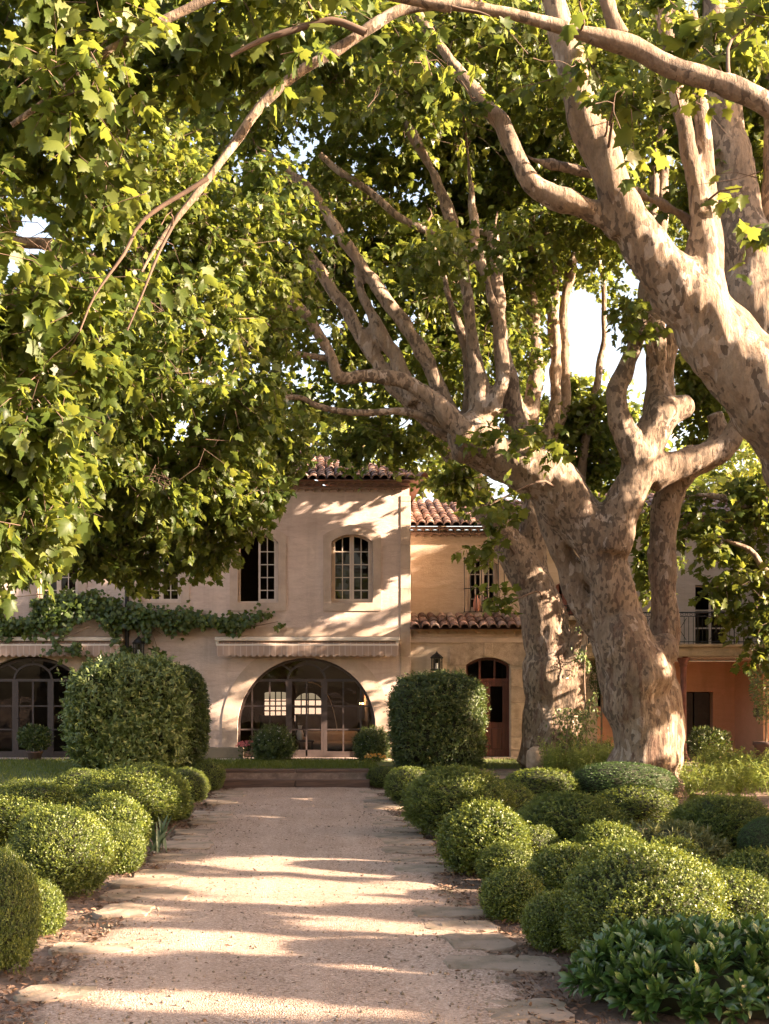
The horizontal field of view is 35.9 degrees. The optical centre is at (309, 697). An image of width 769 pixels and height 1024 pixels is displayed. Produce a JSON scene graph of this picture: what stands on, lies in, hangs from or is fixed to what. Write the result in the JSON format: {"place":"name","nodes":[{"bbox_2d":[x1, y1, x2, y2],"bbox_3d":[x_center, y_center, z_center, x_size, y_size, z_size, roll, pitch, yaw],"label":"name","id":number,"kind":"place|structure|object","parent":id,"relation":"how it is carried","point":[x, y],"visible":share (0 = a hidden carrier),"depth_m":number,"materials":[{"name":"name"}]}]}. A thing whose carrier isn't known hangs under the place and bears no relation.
{"place":"outdoors","nodes":[
{"label":"outdoors","id":0,"kind":"place"},
{"bbox_2d":[4,787,547,1023],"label":"gravel path","id":1,"kind":"structure","parent":0,"point":[279,960],"depth_m":9.59,"materials":[{"name":"gravel"}]},
{"bbox_2d":[13,984,97,1004],"bbox_3d":[-1.689,2.010,7.919,0.548,0.094,0.436,0,0,0],"label":"flagstone","id":2,"kind":"object","parent":1,"relation":"on","point":[42,992],"visible":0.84,"depth_m":7.88,"materials":[{"name":"stone"}]},
{"bbox_2d":[48,940,140,956],"bbox_3d":[-1.686,2.012,9.373,0.732,0.090,0.431,0,0,0],"label":"flagstone","id":3,"kind":"object","parent":1,"relation":"on","point":[64,948],"visible":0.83,"depth_m":9.31,"materials":[{"name":"stone"}]},
{"bbox_2d":[92,902,154,920],"bbox_3d":[-1.724,2.009,10.981,0.542,0.104,0.686,0,0,0],"label":"flagstone","id":4,"kind":"object","parent":1,"relation":"on","point":[116,910],"visible":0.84,"depth_m":10.86,"materials":[{"name":"stone"}]},
{"bbox_2d":[106,877,179,888],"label":"flagstone","id":5,"kind":"object","parent":1,"relation":"on","point":[128,883],"visible":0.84,"depth_m":12.53,"materials":[{"name":"stone"}]},
{"bbox_2d":[98,889,192,901],"bbox_3d":[-1.630,2.008,11.869,0.938,0.098,0.665,0,0,0],"label":"flagstone","id":6,"kind":"object","parent":1,"relation":"on","point":[122,895],"visible":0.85,"depth_m":11.79,"materials":[{"name":"stone"}]},
{"bbox_2d":[134,869,189,877],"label":"flagstone","id":7,"kind":"object","parent":1,"relation":"on","point":[150,873],"visible":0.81,"depth_m":13.23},
{"bbox_2d":[149,853,207,862],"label":"flagstone","id":8,"kind":"object","parent":1,"relation":"on","point":[158,858],"visible":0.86,"depth_m":14.55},
{"bbox_2d":[160,840,213,850],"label":"flagstone","id":9,"kind":"object","parent":1,"relation":"on","point":[184,844],"visible":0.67,"depth_m":15.75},
{"bbox_2d":[92,788,493,1023],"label":"fallen leaves","id":10,"kind":"object","parent":1,"relation":"on","point":[107,978],"visible":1,"depth_m":9.85,"materials":[{"name":"brown plant"}]},
{"bbox_2d":[372,833,423,838],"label":"flagstone","id":11,"kind":"object","parent":1,"relation":"on","point":[400,835],"visible":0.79,"depth_m":16.87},
{"bbox_2d":[381,838,433,845],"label":"flagstone","id":12,"kind":"object","parent":1,"relation":"on","point":[416,841],"visible":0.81,"depth_m":16.06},
{"bbox_2d":[381,845,437,855],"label":"flagstone","id":13,"kind":"object","parent":1,"relation":"on","point":[407,850],"visible":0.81,"depth_m":15.26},
{"bbox_2d":[389,856,447,864],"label":"flagstone","id":14,"kind":"object","parent":1,"relation":"on","point":[430,859],"visible":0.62,"depth_m":14.35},
{"bbox_2d":[391,864,455,874],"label":"flagstone","id":15,"kind":"object","parent":1,"relation":"on","point":[432,868],"visible":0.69,"depth_m":13.58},
{"bbox_2d":[412,905,490,919],"bbox_3d":[1.311,2.009,10.900,0.745,0.102,0.528,0,0,0],"label":"flagstone","id":16,"kind":"object","parent":1,"relation":"on","point":[427,911],"visible":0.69,"depth_m":10.79,"materials":[{"name":"stone"}]},
{"bbox_2d":[424,919,500,932],"bbox_3d":[1.319,2.015,10.245,0.664,0.096,0.508,0,0,0],"label":"flagstone","id":17,"kind":"object","parent":1,"relation":"on","point":[474,925],"visible":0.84,"depth_m":10.19,"materials":[{"name":"stone"}]},
{"bbox_2d":[441,932,517,952],"bbox_3d":[1.375,2.007,9.574,0.576,0.099,0.668,0,0,0],"label":"flagstone","id":18,"kind":"object","parent":1,"relation":"on","point":[494,942],"visible":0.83,"depth_m":9.49,"materials":[{"name":"stone"}]},
{"bbox_2d":[443,955,562,975],"bbox_3d":[1.425,2.007,8.803,0.857,0.094,0.519,0,0,0],"label":"flagstone","id":19,"kind":"object","parent":1,"relation":"on","point":[508,963],"visible":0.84,"depth_m":8.74,"materials":[{"name":"stone"}]},
{"bbox_2d":[484,998,574,1023],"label":"flagstone","id":20,"kind":"object","parent":1,"relation":"on","point":[544,1008],"visible":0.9,"depth_m":7.43,"materials":[{"name":"stone"}]},
{"bbox_2d":[0,756,696,788],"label":"lawn","id":21,"kind":"structure","parent":0,"point":[389,763],"depth_m":26.96,"materials":[{"name":"plant"}]},
{"bbox_2d":[16,722,54,760],"bbox_3d":[-6.949,1.136,29.900,0.984,1.008,0.828,0,0,0],"label":"potted shrub","id":22,"kind":"object","parent":21,"relation":"on","point":[30,731],"visible":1,"depth_m":29.75,"materials":[{"name":"green plant"}]},
{"bbox_2d":[247,723,299,761],"bbox_3d":[-0.893,1.218,29.890,1.385,1.198,1.266,0,0,0],"label":"flowering bush","id":23,"kind":"object","parent":21,"relation":"on","point":[274,741],"visible":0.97,"depth_m":29.62,"materials":[{"name":"green plant"}]},
{"bbox_2d":[350,724,391,761],"bbox_3d":[1.582,1.238,29.919,1.165,1.138,1.274,0,0,-36],"label":"flowering bush","id":24,"kind":"object","parent":21,"relation":"on","point":[368,740],"visible":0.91,"depth_m":29.65,"materials":[{"name":"green plant"}]},
{"bbox_2d":[0,0,766,698],"label":"sky","id":25,"kind":"structure","parent":0,"point":[585,328],"materials":[{"name":"white"}]},
{"bbox_2d":[0,699,768,1023],"bbox_3d":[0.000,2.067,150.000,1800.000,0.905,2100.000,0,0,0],"label":"ground","id":26,"kind":"structure","parent":0,"point":[595,1010],"depth_m":10.25,"materials":[{"name":"soil"}]},
{"bbox_2d":[0,838,45,974],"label":"boxwood ball","id":27,"kind":"object","parent":26,"relation":"on","point":[20,911],"visible":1,"depth_m":8.47,"materials":[{"name":"green plant"}]},
{"bbox_2d":[0,777,88,847],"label":"boxwood ball","id":28,"kind":"object","parent":26,"relation":"on","point":[16,799],"visible":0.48,"depth_m":15.06,"materials":[{"name":"green plant"}]},
{"bbox_2d":[34,877,67,936],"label":"boxwood ball","id":29,"kind":"object","parent":26,"relation":"on","point":[54,906],"visible":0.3,"depth_m":9.90,"materials":[{"name":"green plant"}]},
{"bbox_2d":[4,799,121,896],"bbox_3d":[-2.514,1.525,11.942,1.227,1.014,1.256,0,0,-8],"label":"boxwood ball","id":30,"kind":"object","parent":26,"relation":"on","point":[70,850],"visible":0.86,"depth_m":11.61,"materials":[{"name":"green plant"}]},
{"bbox_2d":[54,767,98,792],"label":"boxwood ball","id":31,"kind":"object","parent":26,"relation":"on","point":[69,778],"visible":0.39,"depth_m":20.66,"materials":[{"name":"green plant"}]},
{"bbox_2d":[78,789,153,850],"bbox_3d":[-2.436,1.590,14.674,1.108,0.919,1.084,0,0,27],"label":"boxwood ball","id":32,"kind":"object","parent":26,"relation":"on","point":[119,807],"visible":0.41,"depth_m":14.46,"materials":[{"name":"green plant"}]},
{"bbox_2d":[55,647,196,770],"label":"hedge block","id":33,"kind":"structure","parent":26,"relation":"on","point":[123,708],"depth_m":24.25,"materials":[{"name":"green plant"}]},
{"bbox_2d":[108,822,148,874],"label":"boxwood ball","id":34,"kind":"object","parent":26,"relation":"on","point":[131,850],"visible":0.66,"depth_m":13.38,"materials":[{"name":"green plant"}]},
{"bbox_2d":[71,760,194,824],"bbox_3d":[-2.726,1.479,18.295,2.064,1.056,2.016,0,0,-33],"label":"boxwood ball","id":35,"kind":"object","parent":26,"relation":"on","point":[154,788],"visible":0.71,"depth_m":17.82,"materials":[{"name":"green plant"}]},
{"bbox_2d":[0,6,362,600],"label":"plane tree","id":36,"kind":"object","parent":26,"relation":"on","point":[209,496],"visible":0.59,"depth_m":17.57,"materials":[{"name":"green plant"}]},
{"bbox_2d":[136,337,229,446],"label":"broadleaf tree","id":37,"kind":"object","parent":26,"relation":"on","point":[170,418],"visible":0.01,"depth_m":48.07,"materials":[{"name":"green plant"}]},
{"bbox_2d":[173,766,210,803],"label":"boxwood ball","id":38,"kind":"object","parent":26,"relation":"on","point":[199,785],"visible":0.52,"depth_m":21.71,"materials":[{"name":"green plant"}]},
{"bbox_2d":[178,661,211,767],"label":"hedge block","id":39,"kind":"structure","parent":26,"relation":"on","point":[197,686],"depth_m":26.21,"materials":[{"name":"green plant"}]},
{"bbox_2d":[193,758,225,790],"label":"boxwood ball","id":40,"kind":"object","parent":26,"relation":"on","point":[213,770],"visible":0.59,"depth_m":24.86,"materials":[{"name":"green plant"}]},
{"bbox_2d":[0,454,428,759],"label":"house","id":41,"kind":"structure","parent":26,"relation":"on","point":[333,559],"depth_m":30.80,"materials":[{"name":"paint"}]},
{"bbox_2d":[0,680,69,756],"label":"glazed door","id":42,"kind":"structure","parent":41,"relation":"in","point":[19,753],"depth_m":30.99,"materials":[{"name":"metal"}]},
{"bbox_2d":[0,658,72,756],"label":"arched window","id":43,"kind":"structure","parent":41,"relation":"in","point":[14,679],"depth_m":30.99,"materials":[{"name":"metal"}]},
{"bbox_2d":[0,637,123,656],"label":"awning","id":44,"kind":"object","parent":41,"relation":"attached to","point":[27,647],"visible":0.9,"depth_m":30.46,"materials":[{"name":"fabric"}]},
{"bbox_2d":[0,586,285,664],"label":"climbing vine","id":45,"kind":"object","parent":41,"relation":"attached to","point":[68,605],"visible":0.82,"depth_m":30.43,"materials":[{"name":"green plant"}]},
{"bbox_2d":[141,552,180,602],"bbox_3d":[-3.881,-3.363,30.991,1.098,1.819,0.085,0,0,0],"label":"window","id":46,"kind":"structure","parent":41,"relation":"in","point":[161,599],"depth_m":30.95,"materials":[{"name":"beige paint"}]},
{"bbox_2d":[238,536,277,602],"bbox_3d":[-1.340,-3.363,30.991,1.068,1.819,0.085,0,0,0],"label":"window","id":47,"kind":"structure","parent":41,"relation":"in","point":[275,600],"depth_m":30.96,"materials":[{"name":"beige paint"}]},
{"bbox_2d":[259,715,285,732],"bbox_3d":[-1.086,1.063,35.512,0.826,1.050,0.777,0,0,0],"label":"sofa","id":48,"kind":"object","parent":41,"relation":"on","point":[276,719],"visible":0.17,"depth_m":35.19,"materials":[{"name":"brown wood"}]},
{"bbox_2d":[244,680,356,756],"bbox_3d":[-0.077,0.567,30.993,3.544,2.027,0.127,0,0,0],"label":"glazed door","id":49,"kind":"structure","parent":41,"relation":"in","point":[302,753],"depth_m":30.99,"materials":[{"name":"metal"}]},
{"bbox_2d":[238,658,374,756],"bbox_3d":[-0.077,0.272,31.030,3.614,2.617,0.080,0,0,0],"label":"arched window","id":50,"kind":"structure","parent":41,"relation":"in","point":[259,679],"depth_m":31.00,"materials":[{"name":"metal"}]},
{"bbox_2d":[215,637,399,656],"bbox_3d":[-0.054,-1.302,30.634,4.789,0.522,0.373,0,0,0],"label":"awning","id":51,"kind":"object","parent":41,"relation":"attached to","point":[309,646],"visible":1,"depth_m":30.46,"materials":[{"name":"fabric"}]},
{"bbox_2d":[295,715,320,736],"bbox_3d":[-0.018,1.063,35.912,0.826,1.050,0.777,0,0,0],"label":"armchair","id":52,"kind":"object","parent":41,"relation":"on","point":[313,721],"visible":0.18,"depth_m":35.58,"materials":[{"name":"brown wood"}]},
{"bbox_2d":[298,731,357,749],"bbox_3d":[0.655,1.278,33.665,1.960,0.620,0.970,0,0,0],"label":"sofa","id":53,"kind":"object","parent":41,"relation":"in","point":[334,740],"visible":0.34,"depth_m":33.63,"materials":[{"name":"fabric"}]},
{"bbox_2d":[331,535,371,602],"bbox_3d":[1.109,-3.363,30.991,1.098,1.819,0.085,0,0,0],"label":"window","id":54,"kind":"structure","parent":41,"relation":"in","point":[351,600],"depth_m":30.95,"materials":[{"name":"beige paint"}]},
{"bbox_2d":[223,779,294,788],"bbox_3d":[-1.111,1.926,26.081,1.584,0.255,0.324,0,0,0],"label":"timber step","id":55,"kind":"object","parent":26,"relation":"on","point":[241,783],"visible":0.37,"depth_m":25.92,"materials":[{"name":"wood"}]},
{"bbox_2d":[224,769,294,772],"bbox_3d":[-1.111,1.708,26.429,1.585,0.213,0.425,0,0,0],"label":"timber step","id":56,"kind":"object","parent":55,"relation":"on","point":[259,770],"visible":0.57,"depth_m":26.22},
{"bbox_2d":[295,779,369,787],"bbox_3d":[0.511,1.927,26.082,1.642,0.254,0.330,0,0,0],"label":"timber step","id":57,"kind":"object","parent":26,"relation":"on","point":[357,783],"visible":0.56,"depth_m":25.92,"materials":[{"name":"wood"}]},
{"bbox_2d":[296,768,368,772],"bbox_3d":[0.512,1.709,26.429,1.641,0.215,0.427,0,0,0],"label":"timber step","id":58,"kind":"object","parent":57,"relation":"on","point":[336,770],"visible":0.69,"depth_m":26.22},
{"bbox_2d":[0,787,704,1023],"bbox_3d":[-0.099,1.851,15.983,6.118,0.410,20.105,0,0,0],"label":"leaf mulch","id":59,"kind":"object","parent":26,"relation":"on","point":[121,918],"visible":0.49,"depth_m":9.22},
{"bbox_2d":[148,813,174,853],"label":"iris","id":60,"kind":"object","parent":59,"relation":"on","point":[158,838],"visible":0.86,"depth_m":14.99,"materials":[{"name":"green plant"}]},
{"bbox_2d":[283,365,445,529],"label":"broadleaf tree","id":61,"kind":"object","parent":26,"relation":"on","point":[425,490],"visible":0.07,"depth_m":54.24,"materials":[{"name":"green plant"}]},
{"bbox_2d":[366,765,394,787],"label":"boxwood ball","id":62,"kind":"object","parent":26,"relation":"on","point":[376,775],"visible":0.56,"depth_m":25.89,"materials":[{"name":"green plant"}]},
{"bbox_2d":[0,0,768,620],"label":"plane tree","id":63,"kind":"object","parent":26,"relation":"on","point":[76,100],"visible":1,"depth_m":10.71,"materials":[{"name":"green plant"}]},
{"bbox_2d":[383,765,424,800],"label":"boxwood ball","id":64,"kind":"object","parent":26,"relation":"on","point":[396,779],"visible":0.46,"depth_m":22.13,"materials":[{"name":"green plant"}]},
{"bbox_2d":[383,668,490,769],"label":"hedge block","id":65,"kind":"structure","parent":26,"relation":"on","point":[438,717],"depth_m":26.10,"materials":[{"name":"green plant"}]},
{"bbox_2d":[140,0,767,797],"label":"plane tree","id":66,"kind":"object","parent":26,"relation":"on","point":[424,254],"visible":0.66,"depth_m":22.07,"materials":[{"name":"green plant"}]},
{"bbox_2d":[396,762,517,836],"bbox_3d":[2.103,1.463,16.994,1.761,1.114,1.749,0,0,-35],"label":"boxwood ball","id":67,"kind":"object","parent":26,"relation":"on","point":[434,795],"visible":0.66,"depth_m":16.61,"materials":[{"name":"green plant"}]},
{"bbox_2d":[433,795,534,875],"bbox_3d":[1.996,1.557,13.380,1.175,0.904,1.148,0,0,-31],"label":"boxwood ball","id":68,"kind":"object","parent":26,"relation":"on","point":[468,832],"visible":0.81,"depth_m":13.07,"materials":[{"name":"green plant"}]},
{"bbox_2d":[410,499,596,758],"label":"house wing","id":69,"kind":"structure","parent":26,"relation":"on","point":[452,628],"depth_m":31.47,"materials":[{"name":"paint"}]},
{"bbox_2d":[467,560,496,610],"bbox_3d":[4.637,-3.013,31.800,0.840,1.425,0.085,0,0,0],"label":"window","id":70,"kind":"structure","parent":69,"relation":"in","point":[481,599],"depth_m":31.77,"materials":[{"name":"beige paint"}]},
{"bbox_2d":[486,682,506,755],"bbox_3d":[4.920,0.576,31.130,0.544,1.948,0.060,0,0,0],"label":"door","id":71,"kind":"structure","parent":69,"relation":"in","point":[497,731],"depth_m":31.10,"materials":[{"name":"brown wood"}]},
{"bbox_2d":[473,839,534,880],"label":"boxwood ball","id":72,"kind":"object","parent":26,"relation":"on","point":[497,855],"visible":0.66,"depth_m":12.43,"materials":[{"name":"green plant"}]},
{"bbox_2d":[476,863,544,924],"bbox_3d":[1.824,1.772,10.661,0.679,0.555,0.694,0,0,-39],"label":"boxwood ball","id":73,"kind":"object","parent":26,"relation":"on","point":[508,892],"visible":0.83,"depth_m":10.48,"materials":[{"name":"green plant"}]},
{"bbox_2d":[394,44,637,767],"bbox_3d":[4.472,-6.815,28.090,7.888,18.304,6.278,0,0,-45],"label":"plane tree","id":74,"kind":"object","parent":26,"relation":"on","point":[550,639],"visible":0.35,"depth_m":26.75,"materials":[{"name":"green plant"}]},
{"bbox_2d":[546,626,601,770],"bbox_3d":[5.808,0.156,26.105,1.597,3.525,0.890,0,0,-22],"label":"ivy","id":75,"kind":"object","parent":74,"relation":"attached to","point":[570,717],"visible":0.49,"depth_m":26.06,"materials":[{"name":"green plant"}]},
{"bbox_2d":[498,778,533,813],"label":"boxwood ball","id":76,"kind":"object","parent":26,"relation":"on","point":[523,794],"visible":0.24,"depth_m":18.07,"materials":[{"name":"green plant"}]},
{"bbox_2d":[526,746,543,768],"bbox_3d":[4.967,1.343,25.988,0.376,0.532,0.385,0,0,0],"label":"boundary stone","id":77,"kind":"object","parent":26,"relation":"on","point":[533,756],"visible":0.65,"depth_m":25.84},
{"bbox_2d":[504,766,582,801],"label":"boxwood ball","id":78,"kind":"object","parent":26,"relation":"on","point":[538,780],"visible":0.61,"depth_m":20.13,"materials":[{"name":"green plant"}]},
{"bbox_2d":[525,823,561,854],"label":"boxwood ball","id":79,"kind":"object","parent":26,"relation":"on","point":[542,838],"visible":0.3,"depth_m":13.35,"materials":[{"name":"green plant"}]},
{"bbox_2d":[519,886,577,955],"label":"boxwood ball","id":80,"kind":"object","parent":26,"relation":"on","point":[540,926],"visible":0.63,"depth_m":9.23,"materials":[{"name":"green plant"}]},
{"bbox_2d":[537,736,567,771],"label":"perennial plant","id":81,"kind":"object","parent":26,"relation":"on","point":[554,755],"visible":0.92,"depth_m":24.93,"materials":[{"name":"green plant"}]},
{"bbox_2d":[525,838,592,892],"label":"boxwood ball","id":82,"kind":"object","parent":26,"relation":"on","point":[550,863],"visible":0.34,"depth_m":11.29,"materials":[{"name":"green plant"}]},
{"bbox_2d":[513,789,631,843],"bbox_3d":[3.197,1.558,14.598,1.531,0.896,1.520,0,0,-36],"label":"boxwood ball","id":83,"kind":"object","parent":26,"relation":"on","point":[567,814],"visible":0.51,"depth_m":14.26,"materials":[{"name":"green plant"}]},
{"bbox_2d":[586,660,610,750],"bbox_3d":[7.661,0.273,31.002,0.941,2.734,0.829,0,0,0],"label":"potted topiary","id":84,"kind":"object","parent":26,"relation":"on","point":[593,681],"visible":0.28,"depth_m":30.98,"materials":[{"name":"plant"}]},
{"bbox_2d":[569,819,646,848],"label":"boxwood ball","id":85,"kind":"object","parent":26,"relation":"on","point":[594,832],"visible":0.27,"depth_m":13.15,"materials":[{"name":"green plant"}]},
{"bbox_2d":[571,761,679,795],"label":"boxwood ball","id":86,"kind":"object","parent":26,"relation":"on","point":[602,776],"visible":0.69,"depth_m":20.12,"materials":[{"name":"green plant"}]},
{"bbox_2d":[592,782,679,823],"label":"boxwood ball","id":87,"kind":"object","parent":26,"relation":"on","point":[641,802],"visible":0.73,"depth_m":17.98,"materials":[{"name":"green plant"}]},
{"bbox_2d":[551,827,736,955],"bbox_3d":[2.428,1.491,8.602,1.348,1.064,1.316,0,0,-34],"label":"boxwood ball","id":88,"kind":"object","parent":26,"relation":"on","point":[623,879],"visible":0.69,"depth_m":8.31,"materials":[{"name":"green plant"}]},
{"bbox_2d":[541,370,756,518],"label":"broadleaf tree","id":89,"kind":"object","parent":26,"relation":"on","point":[637,408],"visible":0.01,"depth_m":48.15,"materials":[{"name":"green plant"}]},
{"bbox_2d":[557,910,768,1023],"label":"glossy shrub","id":90,"kind":"object","parent":26,"relation":"on","point":[681,966],"visible":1,"depth_m":7.39,"materials":[{"name":"green plant"}]},
{"bbox_2d":[568,493,768,760],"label":"house wing","id":91,"kind":"structure","parent":26,"relation":"on","point":[714,689],"depth_m":33.00,"materials":[{"name":"paint"}]},
{"bbox_2d":[686,693,709,753],"bbox_3d":[10.789,0.734,33.218,0.925,1.732,0.065,0,0,0],"label":"door","id":92,"kind":"structure","parent":91,"relation":"in","point":[701,701],"depth_m":33.20,"materials":[{"name":"brown wood"}]},
{"bbox_2d":[652,833,715,867],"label":"boxwood ball","id":93,"kind":"object","parent":26,"relation":"on","point":[690,846],"visible":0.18,"depth_m":11.54,"materials":[{"name":"green plant"}]},
{"bbox_2d":[676,766,705,803],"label":"perennial plant","id":94,"kind":"object","parent":26,"relation":"on","point":[687,789],"visible":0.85,"depth_m":20.27,"materials":[{"name":"green plant"}]},
{"bbox_2d":[622,0,768,487],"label":"plane tree","id":95,"kind":"object","parent":26,"relation":"on","point":[743,147],"visible":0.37,"depth_m":17.81,"materials":[{"name":"green plant"}]},
{"bbox_2d":[628,344,768,679],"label":"plane tree","id":96,"kind":"object","parent":26,"relation":"on","point":[745,498],"visible":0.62,"depth_m":25.95,"materials":[{"name":"green plant"}]},
{"bbox_2d":[685,725,733,761],"bbox_3d":[9.665,1.152,28.599,1.178,0.975,1.001,0,0,0],"label":"potted shrub","id":97,"kind":"object","parent":26,"relation":"on","point":[699,737],"visible":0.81,"depth_m":28.47,"materials":[{"name":"green plant"}]},
{"bbox_2d":[664,791,768,858],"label":"boxwood ball","id":98,"kind":"object","parent":26,"relation":"on","point":[729,816],"visible":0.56,"depth_m":14.45,"materials":[{"name":"green plant"}]},
{"bbox_2d":[701,764,732,796],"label":"perennial plant","id":99,"kind":"object","parent":26,"relation":"on","point":[718,787],"visible":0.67,"depth_m":20.24,"materials":[{"name":"green plant"}]},
{"bbox_2d":[697,760,744,795],"bbox_3d":[7.440,1.472,21.424,0.696,0.706,0.919,0,0,38],"label":"perennial plant","id":100,"kind":"object","parent":26,"relation":"on","point":[717,777],"visible":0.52,"depth_m":21.36,"materials":[{"name":"green plant"}]},
{"bbox_2d":[685,413,765,518],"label":"broadleaf tree","id":101,"kind":"object","parent":26,"relation":"on","point":[747,454],"visible":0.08,"depth_m":57.33,"materials":[{"name":"green plant"}]},
{"bbox_2d":[702,862,768,922],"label":"boxwood ball","id":102,"kind":"object","parent":26,"relation":"on","point":[751,898],"visible":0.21,"depth_m":8.61,"materials":[{"name":"green plant"}]},
{"bbox_2d":[721,756,756,799],"bbox_3d":[7.750,1.445,21.157,0.654,0.779,0.664,0,0,34],"label":"perennial plant","id":103,"kind":"object","parent":26,"relation":"on","point":[739,788],"visible":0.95,"depth_m":21.11,"materials":[{"name":"green plant"}]},
{"bbox_2d":[713,845,768,885],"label":"boxwood ball","id":104,"kind":"object","parent":26,"relation":"on","point":[757,860],"visible":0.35,"depth_m":10.65,"materials":[{"name":"green plant"}]},
{"bbox_2d":[736,816,768,851],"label":"boxwood ball","id":105,"kind":"object","parent":26,"relation":"on","point":[753,833],"visible":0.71,"depth_m":13.39,"materials":[{"name":"green plant"}]},
{"bbox_2d":[737,750,768,793],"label":"perennial plant","id":106,"kind":"object","parent":26,"relation":"on","point":[754,780],"visible":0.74,"depth_m":21.93,"materials":[{"name":"green plant"}]},
{"bbox_2d":[747,641,768,761],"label":"potted tree","id":107,"kind":"object","parent":26,"relation":"on","point":[760,746],"visible":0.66,"depth_m":28.95,"materials":[{"name":"green plant"}]},
{"bbox_2d":[621,818,733,863],"bbox_3d":[4.044,1.702,13.620,1.677,0.665,1.449,0,0,0],"label":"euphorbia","id":108,"kind":"object","parent":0,"point":[705,840],"visible":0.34,"depth_m":13.36,"materials":[{"name":"green plant"}]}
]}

